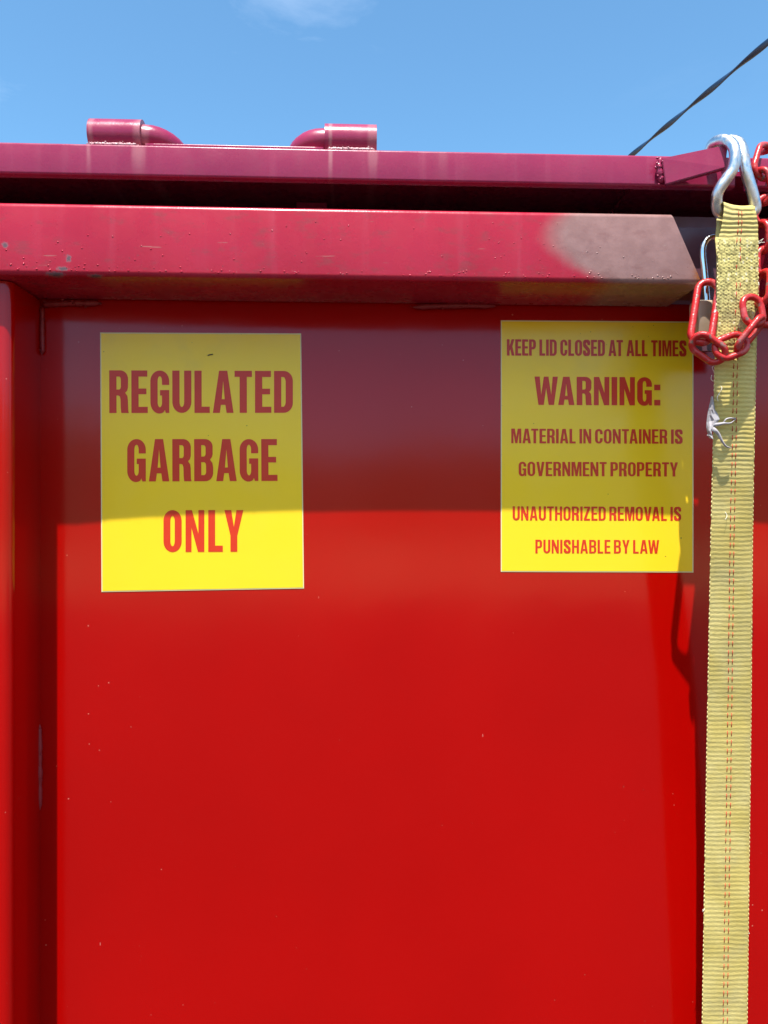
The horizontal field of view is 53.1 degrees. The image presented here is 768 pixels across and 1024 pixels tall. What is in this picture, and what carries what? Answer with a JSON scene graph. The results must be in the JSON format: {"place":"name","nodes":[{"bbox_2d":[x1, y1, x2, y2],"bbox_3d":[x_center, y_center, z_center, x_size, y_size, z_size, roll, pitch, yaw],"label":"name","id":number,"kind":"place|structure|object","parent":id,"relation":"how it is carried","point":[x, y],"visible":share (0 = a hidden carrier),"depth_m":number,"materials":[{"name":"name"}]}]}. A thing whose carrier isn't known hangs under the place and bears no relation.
{"place":"outdoors","nodes":[
{"label":"outdoors","id":0,"kind":"place"},
{"bbox_2d":[0,0,767,171],"label":"sky","id":1,"kind":"structure","parent":0,"point":[579,77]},
{"bbox_2d":[628,38,767,155],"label":"overhead cable","id":2,"kind":"object","parent":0,"point":[760,48],"visible":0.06,"depth_m":3.54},
{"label":"paving","id":3,"kind":"structure","parent":0,"visible":0},
{"bbox_2d":[0,118,767,1023],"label":"dumpster","id":4,"kind":"object","parent":3,"relation":"on","point":[410,752],"visible":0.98,"depth_m":0.99,"materials":[{"name":"red paint"}]},
{"bbox_2d":[100,332,303,591],"bbox_3d":[-0.233,-0.064,0.986,0.261,0.334,0.008,0,0,-2],"label":"sticker","id":5,"kind":"object","parent":4,"relation":"attached to","point":[201,465],"visible":1,"depth_m":0.98,"materials":[{"name":"plastic"}]},
{"bbox_2d":[501,320,692,571],"bbox_3d":[0.281,-0.086,1.008,0.259,0.332,0.008,0,0,-2],"label":"sticker","id":6,"kind":"object","parent":4,"relation":"attached to","point":[596,446],"visible":0.99,"depth_m":1.01,"materials":[{"name":"plastic"}]},
{"bbox_2d":[689,234,714,338],"bbox_3d":[0.390,-0.268,0.916,0.041,0.129,0.024,0,0,-2],"label":"padlock","id":7,"kind":"object","parent":4,"relation":"hanging from","point":[704,313],"visible":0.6,"depth_m":0.91,"materials":[{"name":"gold metal"}]},
{"bbox_2d":[687,142,767,365],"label":"chain","id":8,"kind":"object","parent":4,"relation":"hanging from","point":[752,330],"visible":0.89,"depth_m":0.87,"materials":[{"name":"red metal"}]},
{"bbox_2d":[702,134,764,1023],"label":"tie down strap","id":9,"kind":"object","parent":4,"relation":"hanging from","point":[730,423],"visible":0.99,"depth_m":0.92,"materials":[{"name":"yellow fabric"}]}
]}

